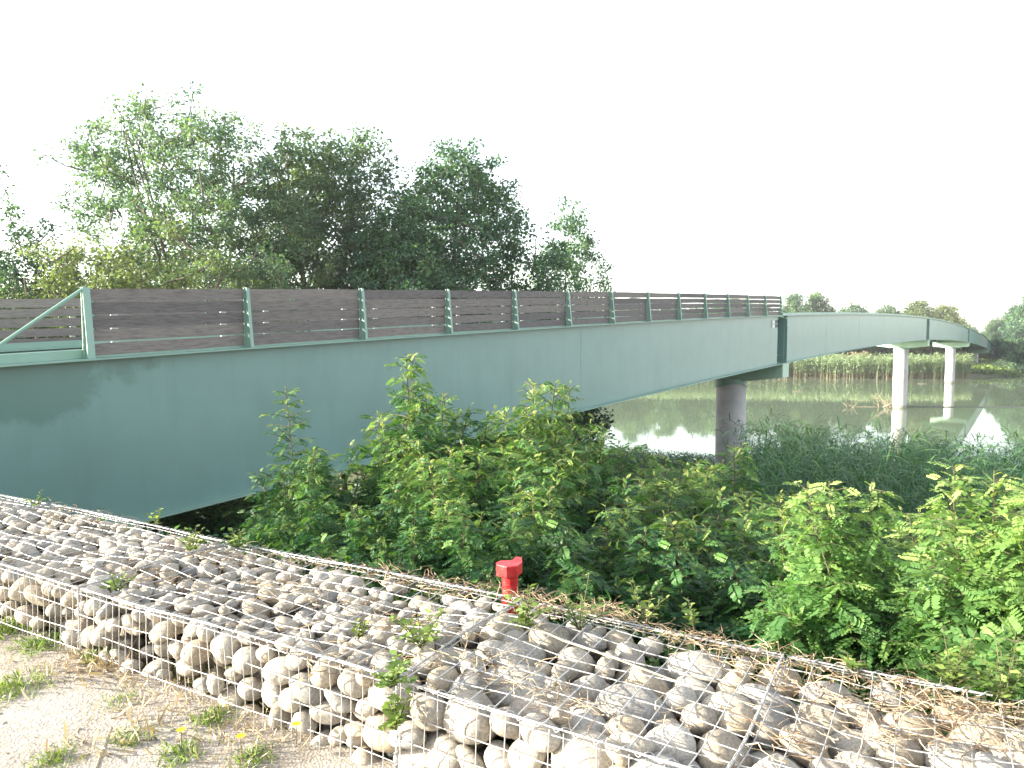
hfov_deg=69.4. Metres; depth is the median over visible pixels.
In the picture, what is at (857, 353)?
bank bush
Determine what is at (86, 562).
cobble
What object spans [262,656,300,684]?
cobble
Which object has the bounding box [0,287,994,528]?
footbridge
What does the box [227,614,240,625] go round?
cobble
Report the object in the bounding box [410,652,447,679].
cobble
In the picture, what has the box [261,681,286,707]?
cobble
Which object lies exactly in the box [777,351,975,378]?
reeds
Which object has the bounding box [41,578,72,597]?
cobble
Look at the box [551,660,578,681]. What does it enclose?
cobble
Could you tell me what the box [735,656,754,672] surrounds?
cobble
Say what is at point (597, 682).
cobble
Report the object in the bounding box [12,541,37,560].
cobble
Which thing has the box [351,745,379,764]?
cobble
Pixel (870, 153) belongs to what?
sky
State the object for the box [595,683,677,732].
cobble
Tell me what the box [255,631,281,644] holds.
cobble
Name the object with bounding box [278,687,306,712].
cobble
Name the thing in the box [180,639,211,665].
cobble
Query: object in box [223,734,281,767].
grass tuft
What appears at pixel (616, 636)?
cobble
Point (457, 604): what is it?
cobble
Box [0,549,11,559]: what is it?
cobble
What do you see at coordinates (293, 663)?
cobble
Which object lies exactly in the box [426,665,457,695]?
cobble
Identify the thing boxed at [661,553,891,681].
leafy shrub
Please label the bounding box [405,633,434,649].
cobble
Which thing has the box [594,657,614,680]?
cobble
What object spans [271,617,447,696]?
dry stalks
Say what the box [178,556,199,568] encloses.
cobble
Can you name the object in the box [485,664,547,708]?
cobble
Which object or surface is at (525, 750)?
cobble
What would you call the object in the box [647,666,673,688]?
cobble
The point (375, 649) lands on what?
cobble
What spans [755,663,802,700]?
cobble
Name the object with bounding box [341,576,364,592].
cobble
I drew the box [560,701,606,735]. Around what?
cobble
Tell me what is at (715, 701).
cobble
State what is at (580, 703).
dry stalks
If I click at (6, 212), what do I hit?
broadleaf tree
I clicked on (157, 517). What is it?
weed plant
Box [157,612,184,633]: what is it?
cobble
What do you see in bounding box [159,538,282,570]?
dry stalks
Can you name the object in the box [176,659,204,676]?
cobble
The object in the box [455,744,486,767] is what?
cobble
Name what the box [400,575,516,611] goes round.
dry stalks
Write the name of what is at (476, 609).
cobble
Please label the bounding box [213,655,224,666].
cobble
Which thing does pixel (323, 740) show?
cobble
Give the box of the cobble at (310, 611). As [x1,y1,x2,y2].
[299,606,317,618]
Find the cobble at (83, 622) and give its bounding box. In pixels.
[65,616,96,629]
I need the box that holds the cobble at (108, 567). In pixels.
[103,564,119,574]
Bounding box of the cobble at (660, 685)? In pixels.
[614,666,669,700]
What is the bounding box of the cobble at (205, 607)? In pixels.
[191,604,217,620]
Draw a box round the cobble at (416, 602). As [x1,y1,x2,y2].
[408,595,429,617]
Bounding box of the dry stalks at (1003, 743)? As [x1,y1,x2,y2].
[789,676,1023,762]
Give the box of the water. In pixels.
[577,376,1023,472]
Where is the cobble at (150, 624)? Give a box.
[149,611,170,628]
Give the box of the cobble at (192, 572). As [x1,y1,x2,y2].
[176,565,198,583]
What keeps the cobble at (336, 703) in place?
in the gabion basket at (339, 660)
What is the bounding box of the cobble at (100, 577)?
[87,575,110,586]
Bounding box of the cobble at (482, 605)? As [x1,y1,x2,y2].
[473,597,492,611]
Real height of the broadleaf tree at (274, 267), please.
9.899 m
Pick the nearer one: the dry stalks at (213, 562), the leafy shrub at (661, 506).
the dry stalks at (213, 562)
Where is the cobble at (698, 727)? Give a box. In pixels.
[680,703,717,737]
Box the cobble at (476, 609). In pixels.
[465,607,491,620]
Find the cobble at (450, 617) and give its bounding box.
[439,615,459,626]
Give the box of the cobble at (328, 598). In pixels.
[312,590,339,610]
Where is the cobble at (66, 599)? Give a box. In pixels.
[61,584,90,607]
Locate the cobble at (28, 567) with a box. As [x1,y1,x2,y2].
[21,566,43,573]
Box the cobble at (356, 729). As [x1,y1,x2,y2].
[344,720,366,744]
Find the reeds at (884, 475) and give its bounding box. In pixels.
[688,405,1023,564]
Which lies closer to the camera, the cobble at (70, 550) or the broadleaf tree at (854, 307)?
the cobble at (70, 550)
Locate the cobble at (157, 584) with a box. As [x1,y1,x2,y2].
[154,578,175,587]
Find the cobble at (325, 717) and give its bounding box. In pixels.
[309,699,347,724]
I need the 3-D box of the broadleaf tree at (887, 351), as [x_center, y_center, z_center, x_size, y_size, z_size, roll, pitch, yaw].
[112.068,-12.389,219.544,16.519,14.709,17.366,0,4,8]
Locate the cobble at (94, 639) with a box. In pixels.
[90,615,121,646]
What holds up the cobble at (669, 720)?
in the gabion basket at (656, 758)
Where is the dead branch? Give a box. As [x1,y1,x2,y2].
[872,392,891,406]
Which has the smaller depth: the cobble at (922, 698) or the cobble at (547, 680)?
the cobble at (922, 698)
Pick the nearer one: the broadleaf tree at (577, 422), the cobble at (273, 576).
the cobble at (273, 576)
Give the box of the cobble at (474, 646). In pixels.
[461,640,479,650]
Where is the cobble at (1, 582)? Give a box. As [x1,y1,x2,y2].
[0,563,8,584]
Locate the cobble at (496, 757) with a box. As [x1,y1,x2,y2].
[484,740,511,767]
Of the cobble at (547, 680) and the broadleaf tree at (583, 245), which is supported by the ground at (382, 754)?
the broadleaf tree at (583, 245)
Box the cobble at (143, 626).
[129,611,151,632]
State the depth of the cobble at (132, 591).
3.77 m
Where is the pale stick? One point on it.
(101, 753)
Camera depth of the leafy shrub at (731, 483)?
8.73 m
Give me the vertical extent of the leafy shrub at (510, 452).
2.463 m
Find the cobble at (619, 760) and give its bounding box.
[605,739,628,766]
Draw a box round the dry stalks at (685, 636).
[598,614,776,662]
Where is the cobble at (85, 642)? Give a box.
[81,625,96,648]
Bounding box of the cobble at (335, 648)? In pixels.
[310,646,345,669]
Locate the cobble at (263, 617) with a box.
[240,613,269,621]
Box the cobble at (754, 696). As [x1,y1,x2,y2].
[735,683,795,713]
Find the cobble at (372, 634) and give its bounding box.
[366,618,394,637]
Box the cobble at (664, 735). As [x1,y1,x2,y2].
[644,723,696,761]
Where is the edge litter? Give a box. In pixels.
[252,546,1023,726]
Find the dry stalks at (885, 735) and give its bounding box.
[759,688,982,767]
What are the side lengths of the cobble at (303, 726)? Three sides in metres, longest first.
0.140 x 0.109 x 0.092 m
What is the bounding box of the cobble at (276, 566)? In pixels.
[273,560,294,572]
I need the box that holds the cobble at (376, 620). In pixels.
[363,614,385,633]
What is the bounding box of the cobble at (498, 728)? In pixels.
[490,707,526,738]
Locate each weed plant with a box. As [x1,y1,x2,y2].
[24,492,48,505]
[99,572,135,590]
[145,507,162,524]
[174,524,208,552]
[223,528,247,548]
[350,618,369,638]
[372,650,417,688]
[377,686,413,730]
[389,607,446,649]
[501,583,552,630]
[549,575,610,630]
[626,577,669,623]
[678,597,702,630]
[837,649,869,672]
[916,624,991,686]
[968,633,1023,702]
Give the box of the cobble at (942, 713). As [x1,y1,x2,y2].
[931,699,973,730]
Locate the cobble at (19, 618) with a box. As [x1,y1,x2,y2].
[14,605,42,624]
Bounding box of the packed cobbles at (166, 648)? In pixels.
[0,500,1023,767]
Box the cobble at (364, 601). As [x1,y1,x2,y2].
[351,596,377,605]
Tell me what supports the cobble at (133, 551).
on the cobble
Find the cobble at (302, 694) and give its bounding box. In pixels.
[289,672,324,704]
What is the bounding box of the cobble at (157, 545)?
[144,544,170,552]
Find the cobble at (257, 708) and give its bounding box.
[238,704,262,714]
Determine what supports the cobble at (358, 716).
in the gabion basket at (339, 660)
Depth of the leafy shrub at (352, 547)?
5.68 m
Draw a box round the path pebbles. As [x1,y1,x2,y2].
[0,712,279,766]
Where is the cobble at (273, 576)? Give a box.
[255,572,276,585]
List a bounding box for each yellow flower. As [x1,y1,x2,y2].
[176,727,185,747]
[235,733,245,747]
[291,721,300,746]
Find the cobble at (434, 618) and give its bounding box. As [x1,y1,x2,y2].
[419,616,438,624]
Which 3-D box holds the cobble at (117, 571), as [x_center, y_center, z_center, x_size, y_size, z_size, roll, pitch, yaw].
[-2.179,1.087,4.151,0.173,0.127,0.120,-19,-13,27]
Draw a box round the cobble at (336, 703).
[324,685,357,713]
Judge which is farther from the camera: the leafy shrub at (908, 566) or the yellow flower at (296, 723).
the leafy shrub at (908, 566)
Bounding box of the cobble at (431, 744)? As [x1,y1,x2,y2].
[423,729,466,767]
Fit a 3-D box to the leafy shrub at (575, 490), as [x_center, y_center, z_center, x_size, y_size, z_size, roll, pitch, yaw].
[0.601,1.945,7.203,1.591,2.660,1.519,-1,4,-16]
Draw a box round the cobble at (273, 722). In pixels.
[268,701,294,728]
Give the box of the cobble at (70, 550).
[53,545,84,557]
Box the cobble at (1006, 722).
[973,706,1013,726]
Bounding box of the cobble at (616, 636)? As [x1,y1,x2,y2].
[605,629,633,651]
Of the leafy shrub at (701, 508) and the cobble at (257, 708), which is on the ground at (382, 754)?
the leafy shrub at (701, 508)
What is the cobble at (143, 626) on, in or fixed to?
in the gabion basket at (339, 660)
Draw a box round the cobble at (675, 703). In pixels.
[663,686,697,721]
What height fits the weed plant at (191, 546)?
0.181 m
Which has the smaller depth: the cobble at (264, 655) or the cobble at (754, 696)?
the cobble at (754, 696)
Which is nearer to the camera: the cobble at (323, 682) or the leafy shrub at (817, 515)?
the cobble at (323, 682)
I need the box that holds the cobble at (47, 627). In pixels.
[23,614,48,629]
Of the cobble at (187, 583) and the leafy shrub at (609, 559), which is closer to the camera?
the cobble at (187, 583)
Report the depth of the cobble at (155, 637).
3.46 m
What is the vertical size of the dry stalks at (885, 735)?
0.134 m
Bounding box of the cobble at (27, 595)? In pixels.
[24,585,57,606]
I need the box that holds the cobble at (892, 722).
[882,708,942,749]
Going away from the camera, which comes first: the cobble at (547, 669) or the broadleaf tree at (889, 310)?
the cobble at (547, 669)
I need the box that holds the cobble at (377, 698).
[368,659,421,716]
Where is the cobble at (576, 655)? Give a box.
[558,647,595,682]
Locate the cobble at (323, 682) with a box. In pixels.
[310,652,344,688]
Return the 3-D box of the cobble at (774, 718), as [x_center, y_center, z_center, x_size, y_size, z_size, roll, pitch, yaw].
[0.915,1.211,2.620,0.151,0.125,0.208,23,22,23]
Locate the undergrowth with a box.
[135,507,755,667]
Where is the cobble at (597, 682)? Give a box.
[572,674,610,701]
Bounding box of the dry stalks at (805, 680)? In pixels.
[698,642,912,720]
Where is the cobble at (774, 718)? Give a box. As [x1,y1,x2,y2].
[751,701,790,750]
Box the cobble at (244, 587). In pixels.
[239,579,255,594]
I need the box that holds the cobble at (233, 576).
[224,571,238,586]
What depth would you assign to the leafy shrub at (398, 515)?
6.12 m
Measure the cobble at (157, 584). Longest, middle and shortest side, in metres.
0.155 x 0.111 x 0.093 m
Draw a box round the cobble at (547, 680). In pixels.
[544,675,566,684]
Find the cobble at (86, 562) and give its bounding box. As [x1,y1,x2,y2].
[80,557,97,567]
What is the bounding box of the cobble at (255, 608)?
[241,598,271,617]
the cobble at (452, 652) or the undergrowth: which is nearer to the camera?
the cobble at (452, 652)
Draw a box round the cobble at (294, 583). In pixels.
[278,581,300,592]
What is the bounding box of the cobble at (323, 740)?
[311,728,330,746]
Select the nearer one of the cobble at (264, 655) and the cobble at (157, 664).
the cobble at (264, 655)
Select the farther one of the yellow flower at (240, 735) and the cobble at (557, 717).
the yellow flower at (240, 735)
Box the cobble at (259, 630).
[255,627,272,646]
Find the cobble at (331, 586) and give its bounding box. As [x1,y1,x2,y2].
[320,578,341,591]
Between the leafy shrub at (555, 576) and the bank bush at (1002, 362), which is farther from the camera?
the bank bush at (1002, 362)
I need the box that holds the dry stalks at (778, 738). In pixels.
[662,706,862,767]
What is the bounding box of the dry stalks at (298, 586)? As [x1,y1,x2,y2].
[224,573,391,620]
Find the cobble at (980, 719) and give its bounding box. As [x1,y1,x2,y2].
[947,714,1006,751]
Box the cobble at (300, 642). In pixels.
[293,637,321,667]
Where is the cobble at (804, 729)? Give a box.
[779,723,830,767]
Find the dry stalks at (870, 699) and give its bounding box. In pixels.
[761,663,1017,743]
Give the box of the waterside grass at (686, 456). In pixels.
[577,445,874,484]
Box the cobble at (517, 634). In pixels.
[502,630,527,642]
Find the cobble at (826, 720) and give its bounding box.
[788,703,848,734]
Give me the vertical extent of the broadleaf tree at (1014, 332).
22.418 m
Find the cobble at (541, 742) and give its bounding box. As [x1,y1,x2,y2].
[521,713,561,752]
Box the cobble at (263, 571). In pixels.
[250,566,276,579]
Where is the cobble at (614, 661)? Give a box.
[601,650,618,672]
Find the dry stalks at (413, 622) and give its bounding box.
[340,605,485,659]
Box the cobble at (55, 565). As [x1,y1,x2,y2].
[43,562,67,572]
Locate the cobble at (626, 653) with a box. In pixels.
[615,641,644,669]
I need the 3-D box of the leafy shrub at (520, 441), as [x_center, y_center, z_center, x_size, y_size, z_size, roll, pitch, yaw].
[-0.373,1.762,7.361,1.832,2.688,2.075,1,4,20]
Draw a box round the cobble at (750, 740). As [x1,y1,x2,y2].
[738,736,759,752]
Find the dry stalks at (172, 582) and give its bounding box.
[104,555,265,600]
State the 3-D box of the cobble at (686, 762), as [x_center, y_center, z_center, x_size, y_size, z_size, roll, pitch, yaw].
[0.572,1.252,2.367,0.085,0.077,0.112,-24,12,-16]
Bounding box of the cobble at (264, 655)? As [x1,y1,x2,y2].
[256,644,277,662]
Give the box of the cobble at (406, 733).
[388,720,426,749]
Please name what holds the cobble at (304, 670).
in the gabion basket at (339, 660)
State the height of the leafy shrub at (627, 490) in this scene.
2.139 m
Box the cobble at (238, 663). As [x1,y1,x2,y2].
[232,646,264,674]
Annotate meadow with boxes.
[918,357,1023,376]
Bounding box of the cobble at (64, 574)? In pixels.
[53,567,83,585]
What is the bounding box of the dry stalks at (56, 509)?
[1,497,151,539]
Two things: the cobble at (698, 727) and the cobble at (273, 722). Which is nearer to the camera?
the cobble at (698, 727)
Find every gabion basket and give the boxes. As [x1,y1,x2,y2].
[0,494,49,512]
[0,503,229,657]
[79,543,521,767]
[400,600,785,767]
[737,655,1023,767]
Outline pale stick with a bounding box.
[95,725,112,767]
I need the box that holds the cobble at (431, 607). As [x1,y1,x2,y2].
[419,601,443,616]
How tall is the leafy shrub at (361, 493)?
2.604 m
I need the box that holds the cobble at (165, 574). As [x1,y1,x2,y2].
[160,563,178,581]
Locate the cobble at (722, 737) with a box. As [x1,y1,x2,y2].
[696,729,752,767]
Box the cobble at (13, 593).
[8,570,41,601]
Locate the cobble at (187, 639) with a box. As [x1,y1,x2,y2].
[181,634,198,644]
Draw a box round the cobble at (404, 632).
[401,622,428,633]
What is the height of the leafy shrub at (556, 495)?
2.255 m
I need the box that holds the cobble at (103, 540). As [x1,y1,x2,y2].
[99,536,117,547]
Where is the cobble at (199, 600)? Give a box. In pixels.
[191,594,215,612]
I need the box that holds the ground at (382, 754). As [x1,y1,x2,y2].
[0,366,1012,762]
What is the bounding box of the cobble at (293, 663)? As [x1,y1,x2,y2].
[285,646,312,670]
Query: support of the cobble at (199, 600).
in the gabion basket at (339, 660)
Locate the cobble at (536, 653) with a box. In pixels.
[493,641,546,666]
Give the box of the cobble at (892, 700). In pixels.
[872,682,904,710]
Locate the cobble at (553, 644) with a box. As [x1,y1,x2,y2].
[527,623,573,664]
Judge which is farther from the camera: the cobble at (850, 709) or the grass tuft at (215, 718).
the grass tuft at (215, 718)
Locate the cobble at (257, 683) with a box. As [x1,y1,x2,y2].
[237,677,263,700]
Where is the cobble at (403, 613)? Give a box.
[397,607,415,625]
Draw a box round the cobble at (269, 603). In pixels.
[258,587,280,606]
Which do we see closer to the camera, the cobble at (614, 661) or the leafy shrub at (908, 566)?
the cobble at (614, 661)
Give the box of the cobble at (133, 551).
[123,547,139,559]
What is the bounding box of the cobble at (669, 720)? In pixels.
[654,718,680,727]
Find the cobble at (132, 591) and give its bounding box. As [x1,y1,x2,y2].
[116,589,143,609]
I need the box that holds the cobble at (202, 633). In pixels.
[196,623,218,642]
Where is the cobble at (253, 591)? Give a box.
[244,589,259,599]
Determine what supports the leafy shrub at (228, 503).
on the ground at (382, 754)
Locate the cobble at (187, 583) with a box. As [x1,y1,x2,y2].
[176,579,193,596]
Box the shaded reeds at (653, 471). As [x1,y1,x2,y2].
[351,446,741,516]
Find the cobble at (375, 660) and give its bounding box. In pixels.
[369,652,407,669]
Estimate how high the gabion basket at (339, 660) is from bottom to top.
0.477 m
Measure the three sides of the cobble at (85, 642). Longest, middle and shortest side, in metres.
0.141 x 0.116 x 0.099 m
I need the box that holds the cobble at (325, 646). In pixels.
[316,629,345,650]
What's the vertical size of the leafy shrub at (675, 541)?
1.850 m
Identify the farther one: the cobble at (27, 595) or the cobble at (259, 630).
the cobble at (27, 595)
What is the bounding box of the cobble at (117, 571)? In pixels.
[112,566,135,586]
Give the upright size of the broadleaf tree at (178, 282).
10.094 m
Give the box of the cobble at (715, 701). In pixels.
[701,691,753,716]
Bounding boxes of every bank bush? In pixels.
[846,351,878,372]
[991,358,1009,367]
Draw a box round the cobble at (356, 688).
[337,667,369,697]
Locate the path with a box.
[0,618,394,767]
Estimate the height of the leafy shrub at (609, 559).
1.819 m
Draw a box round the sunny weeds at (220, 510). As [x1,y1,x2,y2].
[129,489,338,529]
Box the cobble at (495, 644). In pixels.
[475,640,504,667]
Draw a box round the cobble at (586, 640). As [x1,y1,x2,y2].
[572,630,606,655]
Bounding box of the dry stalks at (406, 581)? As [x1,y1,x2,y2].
[348,556,439,592]
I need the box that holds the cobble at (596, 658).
[592,652,603,662]
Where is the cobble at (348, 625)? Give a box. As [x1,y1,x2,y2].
[327,620,358,640]
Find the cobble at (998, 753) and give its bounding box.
[987,741,1023,767]
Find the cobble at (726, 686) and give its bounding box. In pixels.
[716,668,750,691]
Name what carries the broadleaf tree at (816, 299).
on the ground at (382, 754)
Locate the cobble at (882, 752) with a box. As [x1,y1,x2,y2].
[875,737,923,767]
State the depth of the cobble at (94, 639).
3.71 m
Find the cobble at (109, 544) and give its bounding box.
[97,542,116,556]
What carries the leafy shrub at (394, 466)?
on the ground at (382, 754)
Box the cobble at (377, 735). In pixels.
[362,711,399,752]
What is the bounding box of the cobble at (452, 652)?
[422,647,474,683]
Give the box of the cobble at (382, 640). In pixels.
[372,631,394,647]
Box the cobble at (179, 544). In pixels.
[174,538,189,548]
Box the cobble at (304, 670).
[301,667,310,671]
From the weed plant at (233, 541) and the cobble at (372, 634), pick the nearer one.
the cobble at (372, 634)
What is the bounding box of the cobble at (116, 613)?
[113,610,122,617]
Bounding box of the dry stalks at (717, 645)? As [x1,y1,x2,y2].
[648,623,814,676]
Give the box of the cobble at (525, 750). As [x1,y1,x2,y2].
[508,737,546,767]
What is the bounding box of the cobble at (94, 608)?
[84,596,105,615]
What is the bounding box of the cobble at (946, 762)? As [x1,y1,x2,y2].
[922,737,976,767]
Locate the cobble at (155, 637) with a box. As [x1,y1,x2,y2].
[149,617,180,642]
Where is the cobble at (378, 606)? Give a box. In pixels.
[370,600,392,615]
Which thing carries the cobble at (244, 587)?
in the gabion basket at (339, 660)
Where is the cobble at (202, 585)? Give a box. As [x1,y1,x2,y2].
[190,581,215,593]
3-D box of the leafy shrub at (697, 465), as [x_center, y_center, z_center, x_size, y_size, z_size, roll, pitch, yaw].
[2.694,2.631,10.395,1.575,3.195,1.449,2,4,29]
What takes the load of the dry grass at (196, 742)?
on the path
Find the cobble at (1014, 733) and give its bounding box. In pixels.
[1004,726,1023,742]
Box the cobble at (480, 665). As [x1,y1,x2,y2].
[457,652,485,673]
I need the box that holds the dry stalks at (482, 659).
[397,633,581,698]
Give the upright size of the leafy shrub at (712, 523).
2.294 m
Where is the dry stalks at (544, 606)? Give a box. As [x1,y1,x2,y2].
[495,586,638,629]
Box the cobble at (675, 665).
[665,650,731,687]
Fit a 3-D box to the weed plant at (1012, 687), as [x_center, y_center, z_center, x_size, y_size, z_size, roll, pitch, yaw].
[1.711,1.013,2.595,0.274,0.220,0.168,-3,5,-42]
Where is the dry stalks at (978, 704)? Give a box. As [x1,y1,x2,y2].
[922,682,1023,739]
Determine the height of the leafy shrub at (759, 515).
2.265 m
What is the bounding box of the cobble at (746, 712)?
[718,706,754,736]
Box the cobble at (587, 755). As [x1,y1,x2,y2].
[551,729,614,767]
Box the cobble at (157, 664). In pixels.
[141,658,171,676]
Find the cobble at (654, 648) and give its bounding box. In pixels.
[638,636,662,656]
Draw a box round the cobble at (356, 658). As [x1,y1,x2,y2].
[344,649,374,668]
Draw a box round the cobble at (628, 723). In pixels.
[602,715,646,736]
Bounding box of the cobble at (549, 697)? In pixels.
[542,677,579,707]
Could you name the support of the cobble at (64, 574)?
in the gabion basket at (108, 577)
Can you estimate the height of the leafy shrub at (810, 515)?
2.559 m
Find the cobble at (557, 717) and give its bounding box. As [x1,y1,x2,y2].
[550,703,570,724]
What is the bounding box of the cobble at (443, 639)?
[431,619,458,649]
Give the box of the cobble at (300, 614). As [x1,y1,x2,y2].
[293,611,311,630]
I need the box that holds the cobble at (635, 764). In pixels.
[629,752,680,767]
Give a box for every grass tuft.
[0,611,50,640]
[0,625,70,663]
[0,662,70,707]
[22,737,96,767]
[79,645,135,666]
[85,686,151,718]
[100,715,166,752]
[144,734,221,767]
[172,702,242,731]
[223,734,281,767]
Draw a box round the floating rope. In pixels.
[850,406,1023,406]
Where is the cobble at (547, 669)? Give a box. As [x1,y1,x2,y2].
[535,663,552,676]
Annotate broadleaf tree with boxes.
[0,161,42,284]
[0,216,89,338]
[0,232,156,338]
[0,257,77,339]
[17,217,266,336]
[24,81,306,288]
[183,239,310,501]
[233,181,356,288]
[241,121,421,503]
[322,181,483,489]
[358,135,581,471]
[480,412,591,471]
[518,297,614,469]
[524,192,616,435]
[688,308,711,313]
[715,298,745,312]
[750,303,774,311]
[772,291,814,361]
[805,291,839,360]
[834,346,881,356]
[838,301,876,352]
[872,347,893,359]
[873,302,909,353]
[892,299,970,365]
[915,304,969,358]
[982,316,1001,356]
[986,304,1020,360]
[998,294,1023,371]
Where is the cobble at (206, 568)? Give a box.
[197,562,218,579]
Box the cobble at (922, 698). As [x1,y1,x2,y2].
[905,690,929,709]
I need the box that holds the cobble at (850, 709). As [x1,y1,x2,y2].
[836,696,881,729]
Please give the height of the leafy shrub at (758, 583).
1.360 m
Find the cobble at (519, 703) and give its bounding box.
[509,694,559,740]
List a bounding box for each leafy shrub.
[135,506,232,542]
[142,499,272,545]
[148,509,229,542]
[175,494,280,540]
[201,498,246,510]
[226,507,272,549]
[236,490,281,518]
[237,386,339,542]
[239,475,379,562]
[239,508,342,563]
[270,485,298,516]
[277,514,423,584]
[285,431,406,538]
[286,452,409,554]
[290,411,423,520]
[306,472,438,571]
[326,506,455,606]
[333,353,484,534]
[337,435,455,542]
[339,451,474,552]
[365,492,481,574]
[384,393,492,501]
[399,516,555,607]
[408,440,503,557]
[412,467,577,582]
[414,429,545,554]
[422,395,482,499]
[429,410,507,526]
[447,508,652,627]
[451,519,687,651]
[473,440,598,553]
[477,405,545,499]
[495,410,627,549]
[495,454,593,565]
[495,485,593,584]
[504,444,633,561]
[510,378,599,507]
[520,381,596,483]
[533,524,713,665]
[547,382,641,513]
[548,474,661,579]
[548,498,670,587]
[558,419,626,534]
[567,455,716,560]
[585,441,610,495]
[589,510,718,598]
[597,440,681,540]
[604,471,698,571]
[604,540,786,683]
[618,461,670,515]
[640,486,743,573]
[642,454,719,547]
[642,553,771,675]
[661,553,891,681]
[666,462,735,549]
[668,582,762,679]
[681,458,731,519]
[682,523,791,608]
[683,442,806,555]
[691,470,782,553]
[699,489,804,564]
[705,492,784,590]
[711,512,834,595]
[712,490,840,560]
[740,480,963,712]
[742,502,870,599]
[777,516,894,587]
[794,495,845,539]
[831,508,963,589]
[853,536,965,683]
[862,461,1023,734]
[864,506,957,585]
[864,570,909,602]
[867,519,1002,588]
[926,494,1023,715]
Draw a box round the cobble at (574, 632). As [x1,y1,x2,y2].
[565,619,593,636]
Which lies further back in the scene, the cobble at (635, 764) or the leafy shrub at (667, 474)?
the leafy shrub at (667, 474)
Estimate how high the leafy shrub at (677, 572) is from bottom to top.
1.490 m
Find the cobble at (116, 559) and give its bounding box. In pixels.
[101,556,128,567]
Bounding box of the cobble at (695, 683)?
[673,676,714,702]
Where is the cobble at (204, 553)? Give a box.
[181,548,209,562]
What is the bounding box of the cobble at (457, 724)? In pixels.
[443,690,494,744]
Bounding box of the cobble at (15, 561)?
[11,558,26,564]
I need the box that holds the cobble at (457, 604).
[448,600,472,611]
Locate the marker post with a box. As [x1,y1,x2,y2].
[496,557,521,613]
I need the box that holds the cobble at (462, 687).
[447,670,486,697]
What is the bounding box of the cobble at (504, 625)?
[486,613,529,635]
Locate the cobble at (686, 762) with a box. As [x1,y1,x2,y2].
[680,759,700,767]
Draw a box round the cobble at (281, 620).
[274,616,299,635]
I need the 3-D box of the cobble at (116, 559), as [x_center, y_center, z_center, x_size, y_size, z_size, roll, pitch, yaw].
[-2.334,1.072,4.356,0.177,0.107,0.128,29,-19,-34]
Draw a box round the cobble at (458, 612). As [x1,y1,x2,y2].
[435,608,464,626]
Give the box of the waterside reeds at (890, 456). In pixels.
[728,428,1022,517]
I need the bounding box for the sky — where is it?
[0,0,1023,332]
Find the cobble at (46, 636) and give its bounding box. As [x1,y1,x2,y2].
[37,632,53,639]
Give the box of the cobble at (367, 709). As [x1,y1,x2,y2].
[355,697,378,715]
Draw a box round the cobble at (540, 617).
[528,609,547,627]
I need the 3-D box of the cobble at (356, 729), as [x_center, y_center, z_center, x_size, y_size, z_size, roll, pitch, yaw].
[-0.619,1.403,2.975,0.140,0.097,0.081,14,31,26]
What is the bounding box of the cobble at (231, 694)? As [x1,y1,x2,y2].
[217,686,247,708]
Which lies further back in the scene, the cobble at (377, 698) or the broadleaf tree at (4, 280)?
the broadleaf tree at (4, 280)
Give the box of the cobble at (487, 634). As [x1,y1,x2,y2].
[478,624,504,642]
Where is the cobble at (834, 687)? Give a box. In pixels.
[798,681,851,707]
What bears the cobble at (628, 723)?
in the gabion basket at (656, 758)
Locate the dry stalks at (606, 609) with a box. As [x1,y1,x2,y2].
[539,589,678,647]
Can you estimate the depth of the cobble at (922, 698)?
2.68 m
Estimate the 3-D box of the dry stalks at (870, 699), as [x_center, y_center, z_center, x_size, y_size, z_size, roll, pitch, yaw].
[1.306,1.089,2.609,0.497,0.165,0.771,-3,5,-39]
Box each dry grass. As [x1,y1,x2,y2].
[0,639,111,686]
[20,635,157,702]
[45,687,192,764]
[81,657,226,738]
[110,666,270,758]
[156,711,309,767]
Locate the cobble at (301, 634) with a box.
[292,632,313,640]
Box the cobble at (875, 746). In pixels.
[862,720,894,751]
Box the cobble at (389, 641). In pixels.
[384,635,404,651]
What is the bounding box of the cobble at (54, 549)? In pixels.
[42,544,60,552]
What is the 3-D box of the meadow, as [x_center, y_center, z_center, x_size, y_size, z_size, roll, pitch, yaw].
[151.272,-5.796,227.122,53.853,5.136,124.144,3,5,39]
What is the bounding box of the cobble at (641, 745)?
[605,731,654,760]
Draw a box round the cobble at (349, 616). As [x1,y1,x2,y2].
[340,604,372,621]
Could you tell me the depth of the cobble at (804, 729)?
2.48 m
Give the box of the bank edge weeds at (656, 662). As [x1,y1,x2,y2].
[20,503,1012,734]
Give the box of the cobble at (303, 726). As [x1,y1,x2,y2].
[292,708,318,734]
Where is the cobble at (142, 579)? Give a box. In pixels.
[136,573,152,582]
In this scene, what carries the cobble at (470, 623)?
in the gabion basket at (339, 660)
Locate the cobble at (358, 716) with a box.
[353,697,380,720]
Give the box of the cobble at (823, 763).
[808,758,843,767]
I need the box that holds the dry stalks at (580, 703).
[483,672,677,742]
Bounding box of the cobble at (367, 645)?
[348,635,376,649]
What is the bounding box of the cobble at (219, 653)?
[210,630,243,664]
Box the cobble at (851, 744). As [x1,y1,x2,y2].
[828,729,875,760]
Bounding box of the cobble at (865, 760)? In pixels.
[835,751,881,767]
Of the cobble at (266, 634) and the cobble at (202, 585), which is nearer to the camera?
the cobble at (266, 634)
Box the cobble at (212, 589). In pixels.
[202,585,227,606]
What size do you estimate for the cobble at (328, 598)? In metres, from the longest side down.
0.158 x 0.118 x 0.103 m
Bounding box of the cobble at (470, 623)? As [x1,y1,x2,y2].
[458,620,485,645]
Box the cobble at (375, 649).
[369,646,387,652]
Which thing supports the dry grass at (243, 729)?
on the path
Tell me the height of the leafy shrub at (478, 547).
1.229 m
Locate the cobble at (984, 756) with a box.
[975,752,1012,767]
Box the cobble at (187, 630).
[184,617,207,636]
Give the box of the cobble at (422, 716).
[409,692,445,730]

